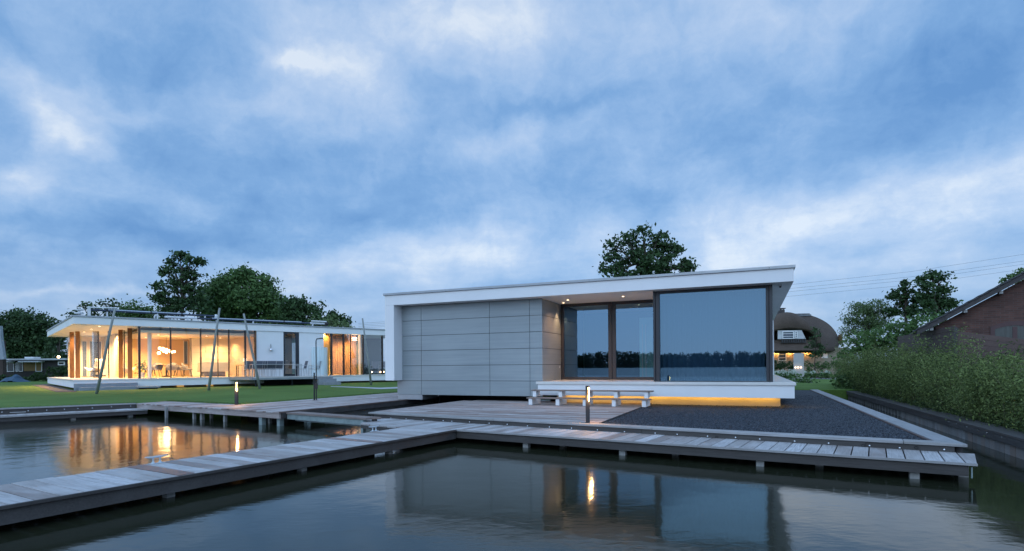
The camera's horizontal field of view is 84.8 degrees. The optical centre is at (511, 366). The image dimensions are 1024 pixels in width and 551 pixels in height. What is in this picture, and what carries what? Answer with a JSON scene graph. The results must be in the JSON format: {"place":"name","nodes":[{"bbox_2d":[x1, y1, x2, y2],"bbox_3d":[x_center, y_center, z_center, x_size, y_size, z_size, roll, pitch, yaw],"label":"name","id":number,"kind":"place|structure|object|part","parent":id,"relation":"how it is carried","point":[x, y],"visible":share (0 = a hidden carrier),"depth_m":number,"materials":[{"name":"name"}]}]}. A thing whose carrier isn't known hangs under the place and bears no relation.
{"place":"outdoors","nodes":[
{"label":"outdoors","id":0,"kind":"place"},
{"bbox_2d":[197,357,227,376],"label":"kitchen island","id":1,"kind":"structure","parent":0,"point":[223,367],"depth_m":34.39,"materials":[{"name":"beige wood"}]},
{"bbox_2d":[0,373,856,416],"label":"lawn","id":2,"kind":"structure","parent":0,"point":[19,394],"depth_m":24.70,"materials":[{"name":"green plant"}]},
{"bbox_2d":[0,326,6,378],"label":"gabled house","id":3,"kind":"structure","parent":2,"relation":"on","point":[3,368],"depth_m":55.85,"materials":[{"name":"brick"}]},
{"bbox_2d":[0,374,30,381],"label":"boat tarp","id":4,"kind":"object","parent":2,"relation":"on","point":[15,378],"visible":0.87,"depth_m":49.68,"materials":[{"name":"blue fabric"}]},
{"bbox_2d":[0,374,31,380],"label":"bank bush","id":5,"kind":"object","parent":2,"relation":"on","point":[2,376],"visible":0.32,"depth_m":53.05,"materials":[{"name":"green plant"}]},
{"bbox_2d":[0,304,66,358],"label":"broad tree","id":6,"kind":"object","parent":2,"relation":"on","point":[23,334],"visible":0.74,"depth_m":76.56,"materials":[{"name":"green plant"}]},
{"bbox_2d":[6,356,67,379],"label":"bungalow","id":7,"kind":"object","parent":2,"relation":"on","point":[27,366],"visible":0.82,"depth_m":59.95,"materials":[{"name":"white brick"}]},
{"bbox_2d":[7,362,13,371],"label":"window","id":8,"kind":"structure","parent":7,"relation":"in","point":[10,365],"depth_m":59.79,"materials":[{"name":"white glass"}]},
{"bbox_2d":[19,362,22,371],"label":"window","id":9,"kind":"structure","parent":7,"relation":"in","point":[20,363],"depth_m":59.86,"materials":[{"name":"white glass"}]},
{"bbox_2d":[27,365,67,380],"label":"bank bush","id":10,"kind":"object","parent":2,"relation":"on","point":[63,370],"visible":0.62,"depth_m":51.56,"materials":[{"name":"green plant"}]},
{"bbox_2d":[32,329,66,357],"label":"broad tree","id":11,"kind":"object","parent":2,"relation":"on","point":[53,353],"visible":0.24,"depth_m":71.78,"materials":[{"name":"green plant"}]},
{"bbox_2d":[33,384,76,391],"bbox_3d":[-27.190,1.289,32.901,1.033,0.200,19.798,0,0,-42],"label":"brick apron","id":12,"kind":"object","parent":2,"relation":"on","point":[54,388],"visible":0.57,"depth_m":30.33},
{"bbox_2d":[0,403,147,421],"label":"bank walkway","id":13,"kind":"structure","parent":2,"relation":"attached to","point":[72,412],"depth_m":17.79,"materials":[{"name":"grey wood"}]},
{"bbox_2d":[60,298,119,317],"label":"tree","id":14,"kind":"object","parent":2,"relation":"on","point":[84,306],"visible":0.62,"depth_m":63.84,"materials":[{"name":"green plant"}]},
{"bbox_2d":[95,308,115,393],"bbox_3d":[-17.638,-0.645,24.332,1.259,3.796,0.118,0,0,17],"label":"leaning pole","id":15,"kind":"object","parent":2,"relation":"on","point":[104,358],"visible":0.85,"depth_m":24.31,"materials":[{"name":"grey metal"}]},
{"bbox_2d":[74,382,138,390],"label":"stone steps","id":16,"kind":"structure","parent":2,"relation":"on","point":[103,386],"depth_m":27.97,"materials":[{"name":"grey stone"}]},
{"bbox_2d":[112,294,159,318],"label":"round tree","id":17,"kind":"object","parent":2,"relation":"on","point":[129,306],"visible":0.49,"depth_m":69.67,"materials":[{"name":"green plant"}]},
{"bbox_2d":[137,386,160,388],"bbox_3d":[-18.758,1.098,28.926,1.000,0.190,0.450,0,0,-44],"label":"boot grating","id":18,"kind":"object","parent":2,"relation":"on","point":[147,387],"visible":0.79,"depth_m":28.77,"materials":[{"name":"grey metal"}]},
{"bbox_2d":[146,250,215,319],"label":"tall tree","id":19,"kind":"object","parent":2,"relation":"on","point":[175,304],"visible":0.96,"depth_m":59.82,"materials":[{"name":"green plant"}]},
{"bbox_2d":[2,392,394,407],"bbox_3d":[-9.212,1.202,21.263,4.816,0.075,18.823,0,0,44],"label":"grass edge","id":20,"kind":"object","parent":2,"relation":"on","point":[223,402],"depth_m":19.49,"materials":[{"name":"green plant"}]},
{"bbox_2d":[207,308,220,389],"bbox_3d":[-14.294,-0.799,26.890,0.936,4.020,0.122,0,0,24],"label":"leaning pole","id":21,"kind":"object","parent":2,"relation":"on","point":[212,360],"visible":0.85,"depth_m":26.86,"materials":[{"name":"grey metal"}]},
{"bbox_2d":[46,315,397,387],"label":"glass walled house","id":22,"kind":"structure","parent":2,"relation":"on","point":[132,341],"depth_m":34.80,"materials":[{"name":"paint"}]},
{"bbox_2d":[74,309,83,314],"bbox_3d":[-21.923,-2.748,28.394,0.400,0.390,0.394,0,0,-44],"label":"roof vent","id":23,"kind":"object","parent":22,"relation":"on","point":[79,312],"visible":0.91,"depth_m":28.30,"materials":[{"name":"white plastic"}]},
{"bbox_2d":[81,341,87,375],"bbox_3d":[-28.800,-0.563,37.778,0.321,2.380,0.060,0,0,-44],"label":"inner window","id":24,"kind":"structure","parent":22,"relation":"in","point":[84,363],"depth_m":37.76,"materials":[{"name":"beige glass"}]},
{"bbox_2d":[84,359,102,375],"bbox_3d":[-25.522,0.066,34.335,0.763,1.152,0.779,0,0,16],"label":"lounge chair","id":25,"kind":"object","parent":22,"relation":"on","point":[90,369],"visible":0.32,"depth_m":34.29,"materials":[{"name":"fabric"}]},
{"bbox_2d":[89,341,101,375],"bbox_3d":[-28.369,-0.565,38.184,0.707,2.404,0.060,0,0,-44],"label":"inner window","id":26,"kind":"structure","parent":22,"relation":"in","point":[90,343],"depth_m":38.03,"materials":[{"name":"beige glass"}]},
{"bbox_2d":[123,359,135,374],"bbox_3d":[-23.792,0.053,34.599,0.779,1.152,0.763,0,0,-14],"label":"lounge chair","id":27,"kind":"object","parent":22,"relation":"on","point":[126,369],"visible":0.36,"depth_m":34.74,"materials":[{"name":"fabric"}]},
{"bbox_2d":[134,360,147,376],"bbox_3d":[-21.395,0.117,32.452,0.757,0.995,0.740,0,0,-44],"label":"house plant","id":28,"kind":"object","parent":22,"relation":"on","point":[142,369],"visible":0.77,"depth_m":32.41,"materials":[{"name":"green plant"}]},
{"bbox_2d":[144,363,155,376],"bbox_3d":[-21.000,0.183,32.566,0.660,0.863,0.584,0,0,36],"label":"dining chair","id":29,"kind":"object","parent":22,"relation":"on","point":[153,366],"visible":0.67,"depth_m":32.51,"materials":[{"name":"grey fabric"}]},
{"bbox_2d":[87,306,216,320],"bbox_3d":[-19.296,-2.832,30.467,6.111,0.519,0.255,0,0,-44],"label":"roof awning tube","id":30,"kind":"object","parent":22,"relation":"on","point":[107,310],"visible":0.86,"depth_m":29.93,"materials":[{"name":"grey metal"}]},
{"bbox_2d":[152,363,162,376],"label":"dining chair","id":31,"kind":"object","parent":22,"relation":"on","point":[159,367],"visible":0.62,"depth_m":33.60,"materials":[{"name":"grey fabric"}]},
{"bbox_2d":[157,344,175,353],"bbox_3d":[-20.739,-1.285,33.651,0.932,1.094,0.479,0,0,-44],"label":"globe chandelier","id":32,"kind":"object","parent":22,"relation":"hanging from","point":[164,350],"visible":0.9,"depth_m":33.54,"materials":[{"name":"white"}]},
{"bbox_2d":[156,364,177,376],"bbox_3d":[-20.734,0.230,33.641,1.200,0.760,1.200,0,0,-44],"label":"dining table","id":33,"kind":"object","parent":22,"relation":"on","point":[165,370],"visible":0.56,"depth_m":33.47,"materials":[{"name":"brown wood"}]},
{"bbox_2d":[165,362,177,375],"bbox_3d":[-19.994,0.176,32.935,0.660,0.863,0.584,0,0,-44],"label":"dining chair","id":34,"kind":"object","parent":22,"relation":"on","point":[174,366],"visible":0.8,"depth_m":32.76,"materials":[{"name":"grey fabric"}]},
{"bbox_2d":[173,365,184,376],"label":"dining chair","id":35,"kind":"object","parent":22,"relation":"on","point":[179,367],"visible":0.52,"depth_m":34.05,"materials":[{"name":"grey fabric"}]},
{"bbox_2d":[183,340,187,363],"bbox_3d":[-22.145,-0.994,38.031,0.290,1.578,0.060,0,0,-44],"label":"inner window","id":36,"kind":"structure","parent":22,"relation":"in","point":[185,343],"depth_m":38.02,"materials":[{"name":"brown glass"}]},
{"bbox_2d":[181,363,192,376],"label":"dining chair","id":37,"kind":"object","parent":22,"relation":"on","point":[184,367],"visible":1,"depth_m":33.65,"materials":[{"name":"grey fabric"}]},
{"bbox_2d":[189,338,227,375],"bbox_3d":[-19.694,-0.631,36.718,2.408,2.466,0.620,0,0,-44],"label":"kitchen cupboard","id":38,"kind":"object","parent":22,"relation":"on","point":[206,349],"visible":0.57,"depth_m":36.16,"materials":[{"name":"beige wood"}]},
{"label":"doors","id":39,"kind":"part","parent":38,"relation":"part of","materials":[{"name":"beige wood"}]},
{"bbox_2d":[165,316,327,325],"bbox_3d":[-15.594,-2.798,33.926,9.402,0.391,0.280,0,0,-44],"label":"roof awning tube","id":40,"kind":"object","parent":22,"relation":"on","point":[312,322],"visible":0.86,"depth_m":33.85,"materials":[{"name":"grey metal"}]},
{"bbox_2d":[283,332,298,375],"bbox_3d":[-13.833,-0.803,35.109,0.977,2.744,0.090,0,0,-44],"label":"door","id":41,"kind":"structure","parent":22,"relation":"in","point":[296,333],"depth_m":35.30,"materials":[{"name":"metal"}]},
{"bbox_2d":[370,361,378,369],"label":"patio chair","id":42,"kind":"object","parent":22,"relation":"on","point":[375,364],"visible":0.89,"depth_m":39.77,"materials":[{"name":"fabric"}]},
{"bbox_2d":[185,261,286,324],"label":"oak tree","id":43,"kind":"object","parent":2,"relation":"on","point":[232,299],"visible":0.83,"depth_m":64.91,"materials":[{"name":"green plant"}]},
{"bbox_2d":[243,314,260,388],"bbox_3d":[-13.033,-0.736,28.121,0.823,3.851,0.123,0,0,-30],"label":"leaning pole","id":44,"kind":"object","parent":2,"relation":"on","point":[255,366],"visible":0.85,"depth_m":28.10,"materials":[{"name":"grey metal"}]},
{"bbox_2d":[229,376,332,386],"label":"raised terrace","id":45,"kind":"structure","parent":2,"relation":"on","point":[281,380],"depth_m":33.76,"materials":[{"name":"concrete"}]},
{"bbox_2d":[242,361,255,376],"bbox_3d":[-15.242,0.114,32.515,0.568,0.935,0.646,0,0,-44],"label":"patio chair","id":46,"kind":"object","parent":45,"relation":"on","point":[248,363],"visible":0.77,"depth_m":32.31,"materials":[{"name":"metal"}]},
{"bbox_2d":[254,361,264,376],"bbox_3d":[-14.847,0.111,32.890,0.568,0.935,0.646,0,0,-44],"label":"patio chair","id":47,"kind":"object","parent":45,"relation":"on","point":[259,367],"visible":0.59,"depth_m":32.72,"materials":[{"name":"metal"}]},
{"bbox_2d":[262,361,271,376],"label":"patio chair","id":48,"kind":"object","parent":45,"relation":"on","point":[265,367],"visible":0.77,"depth_m":32.88,"materials":[{"name":"metal"}]},
{"bbox_2d":[267,361,276,375],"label":"patio chair","id":49,"kind":"object","parent":45,"relation":"on","point":[272,367],"visible":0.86,"depth_m":33.02,"materials":[{"name":"fabric"}]},
{"bbox_2d":[249,364,301,376],"bbox_3d":[-13.866,0.204,32.959,2.900,0.730,0.550,0,0,-44],"label":"terrace table","id":50,"kind":"object","parent":45,"relation":"on","point":[275,364],"visible":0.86,"depth_m":32.65,"materials":[{"name":"metal"}]},
{"bbox_2d":[274,361,283,375],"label":"patio chair","id":51,"kind":"object","parent":45,"relation":"on","point":[279,366],"visible":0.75,"depth_m":33.47,"materials":[{"name":"fabric"}]},
{"bbox_2d":[295,361,307,375],"bbox_3d":[-12.909,0.096,34.450,0.646,0.935,0.568,0,0,-39],"label":"patio chair","id":52,"kind":"object","parent":45,"relation":"on","point":[305,364],"visible":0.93,"depth_m":34.45,"materials":[{"name":"metal"}]},
{"bbox_2d":[309,361,321,375],"bbox_3d":[-12.296,0.092,35.032,0.646,0.935,0.568,0,0,-39],"label":"patio chair","id":53,"kind":"object","parent":45,"relation":"on","point":[317,367],"visible":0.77,"depth_m":34.93,"materials":[{"name":"metal"}]},
{"bbox_2d":[311,347,327,375],"bbox_3d":[-12.029,-0.343,35.465,0.611,1.777,1.646,0,0,5],"label":"frosted screen","id":54,"kind":"object","parent":45,"relation":"on","point":[322,357],"visible":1,"depth_m":35.02,"materials":[{"name":"white glass"}]},
{"bbox_2d":[271,294,355,325],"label":"spreading tree","id":55,"kind":"object","parent":2,"relation":"on","point":[295,308],"visible":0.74,"depth_m":61.44,"materials":[{"name":"green plant"}]},
{"bbox_2d":[313,378,340,384],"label":"stone blocks","id":56,"kind":"structure","parent":2,"relation":"on","point":[330,381],"depth_m":33.70,"materials":[{"name":"grey stone"}]},
{"bbox_2d":[304,314,354,327],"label":"tree","id":57,"kind":"object","parent":2,"relation":"on","point":[335,323],"visible":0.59,"depth_m":54.84,"materials":[{"name":"green plant"}]},
{"bbox_2d":[331,386,396,388],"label":"lawn path","id":58,"kind":"structure","parent":2,"relation":"on","point":[370,387],"depth_m":30.27,"materials":[{"name":"grey concrete"}]},
{"bbox_2d":[362,318,371,384],"bbox_3d":[-8.534,-0.880,33.011,0.629,3.945,0.127,0,0,-43],"label":"leaning pole","id":59,"kind":"object","parent":2,"relation":"on","point":[370,378],"visible":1,"depth_m":32.98,"materials":[{"name":"grey metal"}]},
{"bbox_2d":[788,375,819,382],"bbox_3d":[16.470,0.817,31.955,2.020,0.858,1.685,0,0,0],"label":"hydrangea","id":60,"kind":"object","parent":2,"relation":"on","point":[803,379],"visible":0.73,"depth_m":31.76,"materials":[{"name":"green plant"}]},
{"bbox_2d":[0,395,1023,550],"bbox_3d":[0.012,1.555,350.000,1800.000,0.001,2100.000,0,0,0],"label":"water","id":61,"kind":"structure","parent":0,"point":[460,494],"depth_m":6.49,"materials":[{"name":"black liquid"}]},
{"bbox_2d":[0,427,456,525],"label":"plank jetty","id":62,"kind":"object","parent":61,"relation":"in","point":[22,501],"visible":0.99,"depth_m":7.09,"materials":[{"name":"grey wood"}]},
{"bbox_2d":[145,454,167,464],"bbox_3d":[-4.857,1.266,7.664,0.060,0.109,0.302,0,0,31],"label":"mooring cleat","id":63,"kind":"object","parent":62,"relation":"on","point":[157,456],"visible":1,"depth_m":7.65,"materials":[{"name":"silver metal"}]},
{"bbox_2d":[369,425,379,431],"bbox_3d":[-2.794,1.250,11.371,0.060,0.109,0.302,0,0,31],"label":"mooring cleat","id":64,"kind":"object","parent":62,"relation":"on","point":[372,427],"visible":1,"depth_m":11.35,"materials":[{"name":"silver metal"}]},
{"bbox_2d":[136,392,438,425],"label":"waterside deck","id":65,"kind":"structure","parent":61,"relation":"in","point":[353,405],"depth_m":17.98,"materials":[{"name":"grey wood"}]},
{"bbox_2d":[234,381,238,404],"bbox_3d":[-8.886,0.848,18.081,0.110,0.759,0.110,0,0,5],"label":"bollard lamp","id":66,"kind":"object","parent":65,"relation":"on","point":[236,391],"visible":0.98,"depth_m":18.04,"materials":[{"name":"white"}]},
{"bbox_2d":[313,338,322,399],"bbox_3d":[-7.040,0.075,20.356,0.397,2.269,0.100,0,0,0],"label":"outdoor shower","id":67,"kind":"object","parent":65,"relation":"on","point":[315,385],"visible":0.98,"depth_m":20.34,"materials":[{"name":"black metal"}]},
{"bbox_2d":[286,411,380,432],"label":"gate bridge","id":68,"kind":"structure","parent":61,"relation":"in","point":[343,419],"depth_m":14.09,"materials":[{"name":"grey wood"}]},
{"bbox_2d":[371,400,651,422],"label":"timber deck","id":69,"kind":"structure","parent":61,"relation":"in","point":[601,412],"depth_m":14.96,"materials":[{"name":"grey wood"}]},
{"bbox_2d":[526,389,653,406],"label":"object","id":70,"kind":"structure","parent":69,"relation":"on","point":[561,399],"depth_m":16.52,"materials":[{"name":"grey wood"}]},
{"bbox_2d":[368,412,966,458],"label":"waterside kerb","id":71,"kind":"structure","parent":61,"relation":"in","point":[906,444],"depth_m":9.95,"materials":[{"name":"grey concrete"}]},
{"bbox_2d":[585,386,590,422],"bbox_3d":[1.547,0.767,11.465,0.110,0.759,0.110,0,0,5],"label":"bollard lamp","id":72,"kind":"object","parent":71,"relation":"on","point":[587,393],"visible":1,"depth_m":11.43,"materials":[{"name":"white"}]},
{"bbox_2d":[360,418,977,478],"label":"kerbside walkway","id":73,"kind":"structure","parent":71,"relation":"attached to","point":[914,463],"depth_m":9.04,"materials":[{"name":"grey wood"}]},
{"bbox_2d":[846,391,1023,459],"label":"retaining wall","id":74,"kind":"structure","parent":61,"relation":"in","point":[1002,439],"depth_m":11.93,"materials":[{"name":"brown wood"}]},
{"bbox_2d":[0,0,1023,368],"label":"sky","id":75,"kind":"structure","parent":0,"point":[352,153],"materials":[{"name":"blue"}]},
{"bbox_2d":[366,270,1014,327],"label":"power cable","id":76,"kind":"object","parent":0,"point":[849,290],"visible":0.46,"depth_m":135.99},
{"bbox_2d":[364,261,1019,324],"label":"power cable","id":77,"kind":"object","parent":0,"point":[821,285],"visible":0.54,"depth_m":131.99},
{"bbox_2d":[371,254,1022,322],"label":"power cable","id":78,"kind":"object","parent":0,"point":[856,277],"visible":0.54,"depth_m":129.99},
{"bbox_2d":[550,390,924,439],"bbox_3d":[6.709,1.606,22.464,10.561,0.946,26.344,0,0,23],"label":"gravel bed","id":79,"kind":"object","parent":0,"point":[800,393],"visible":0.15,"depth_m":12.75,"materials":[{"name":"grey gravel"}]},
{"bbox_2d":[383,265,795,406],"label":"waterfront house","id":80,"kind":"structure","parent":79,"relation":"on","point":[697,338],"depth_m":18.59,"materials":[{"name":"paint"}]},
{"bbox_2d":[653,285,772,381],"bbox_3d":[5.787,-0.943,16.315,3.258,2.748,0.200,0,0,23],"label":"picture window frame","id":81,"kind":"structure","parent":80,"relation":"in","point":[656,294],"depth_m":16.20,"materials":[{"name":"grey metal"}]},
{"bbox_2d":[810,389,967,452],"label":"walkway","id":82,"kind":"structure","parent":79,"relation":"on","point":[922,433],"depth_m":10.98,"materials":[{"name":"grey concrete"}]},
{"bbox_2d":[792,375,837,383],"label":"garden ground","id":83,"kind":"structure","parent":0,"point":[825,381],"depth_m":39.31,"materials":[{"name":"green plant"}]},
{"bbox_2d":[592,220,700,277],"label":"walnut tree","id":84,"kind":"object","parent":83,"relation":"on","point":[642,259],"visible":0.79,"depth_m":45.63,"materials":[{"name":"green plant"}]},
{"bbox_2d":[774,359,793,370],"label":"clipped shrub","id":85,"kind":"object","parent":83,"relation":"on","point":[782,364],"visible":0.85,"depth_m":51.90,"materials":[{"name":"green plant"}]},
{"bbox_2d":[775,369,797,380],"bbox_3d":[18.311,0.630,38.051,2.029,0.942,1.656,0,0,0],"label":"hydrangea","id":86,"kind":"object","parent":83,"relation":"on","point":[783,374],"visible":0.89,"depth_m":37.77,"materials":[{"name":"green plant"}]},
{"bbox_2d":[774,369,801,378],"bbox_3d":[19.730,0.566,39.880,1.842,0.853,1.825,0,0,18],"label":"hydrangea","id":87,"kind":"object","parent":83,"relation":"on","point":[792,370],"visible":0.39,"depth_m":39.72,"materials":[{"name":"green plant"}]},
{"bbox_2d":[793,353,803,379],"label":"gate pillar","id":88,"kind":"structure","parent":83,"relation":"on","point":[798,360],"depth_m":39.99,"materials":[{"name":"concrete"}]},
{"bbox_2d":[774,308,844,374],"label":"thatched house","id":89,"kind":"structure","parent":83,"relation":"on","point":[792,333],"depth_m":60.94,"materials":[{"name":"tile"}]},
{"bbox_2d":[778,353,785,360],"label":"window","id":90,"kind":"structure","parent":89,"relation":"in","point":[782,356],"depth_m":61.85,"materials":[{"name":"white glass"}]},
{"bbox_2d":[782,331,793,338],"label":"window","id":91,"kind":"structure","parent":89,"relation":"in","point":[785,334],"depth_m":60.01,"materials":[{"name":"white glass"}]},
{"bbox_2d":[804,370,821,377],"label":"hydrangea","id":92,"kind":"object","parent":83,"relation":"on","point":[808,373],"visible":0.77,"depth_m":43.74,"materials":[{"name":"green plant"}]},
{"bbox_2d":[804,326,827,370],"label":"young tree","id":93,"kind":"object","parent":83,"relation":"on","point":[820,346],"visible":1,"depth_m":48.00,"materials":[{"name":"green plant"}]},
{"bbox_2d":[804,359,841,370],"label":"flowering shrub","id":94,"kind":"object","parent":83,"relation":"on","point":[824,365],"visible":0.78,"depth_m":49.97,"materials":[{"name":"green plant"}]},
{"bbox_2d":[817,370,833,378],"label":"hydrangea","id":95,"kind":"object","parent":83,"relation":"on","point":[826,374],"visible":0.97,"depth_m":43.81,"materials":[{"name":"green plant"}]},
{"bbox_2d":[835,298,899,337],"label":"pale willow","id":96,"kind":"object","parent":83,"relation":"on","point":[871,315],"visible":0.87,"depth_m":57.45,"materials":[{"name":"green plant"}]},
{"bbox_2d":[829,309,949,360],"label":"hazel bush","id":97,"kind":"object","parent":83,"relation":"on","point":[912,325],"visible":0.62,"depth_m":44.59,"materials":[{"name":"green plant"}]},
{"bbox_2d":[880,278,919,326],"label":"tree","id":98,"kind":"object","parent":83,"relation":"on","point":[903,298],"visible":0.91,"depth_m":55.88,"materials":[{"name":"green plant"}]},
{"bbox_2d":[910,266,963,325],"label":"tall tree","id":99,"kind":"object","parent":83,"relation":"on","point":[932,300],"visible":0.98,"depth_m":53.64,"materials":[{"name":"green plant"}]},
{"bbox_2d":[998,267,1023,287],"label":"tree","id":100,"kind":"object","parent":83,"relation":"on","point":[1019,271],"visible":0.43,"depth_m":35.97,"materials":[{"name":"green plant"}]},
{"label":"hedge bank","id":101,"kind":"structure","parent":0,"visible":0},
{"bbox_2d":[829,368,861,389],"bbox_3d":[15.836,0.807,26.201,1.836,1.494,3.057,0,0,0],"label":"overhanging bush","id":102,"kind":"object","parent":101,"relation":"on","point":[841,383],"visible":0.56,"depth_m":26.24,"materials":[{"name":"green plant"}]},
{"bbox_2d":[829,323,1023,433],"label":"bamboo hedge","id":103,"kind":"object","parent":101,"relation":"on","point":[987,393],"visible":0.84,"depth_m":13.97,"materials":[{"name":"green plant"}]},
{"bbox_2d":[898,326,1023,374],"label":"board fence","id":104,"kind":"object","parent":101,"relation":"on","point":[934,334],"visible":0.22,"depth_m":17.83,"materials":[{"name":"brown wood"}]},
{"bbox_2d":[910,272,1023,365],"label":"brick house","id":105,"kind":"structure","parent":101,"relation":"on","point":[1000,313],"depth_m":19.01,"materials":[{"name":"brick"}]},
{"bbox_2d":[990,321,1023,353],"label":"window","id":106,"kind":"structure","parent":105,"relation":"in","point":[1012,329],"depth_m":18.83,"materials":[{"name":"grey glass"}]}
]}

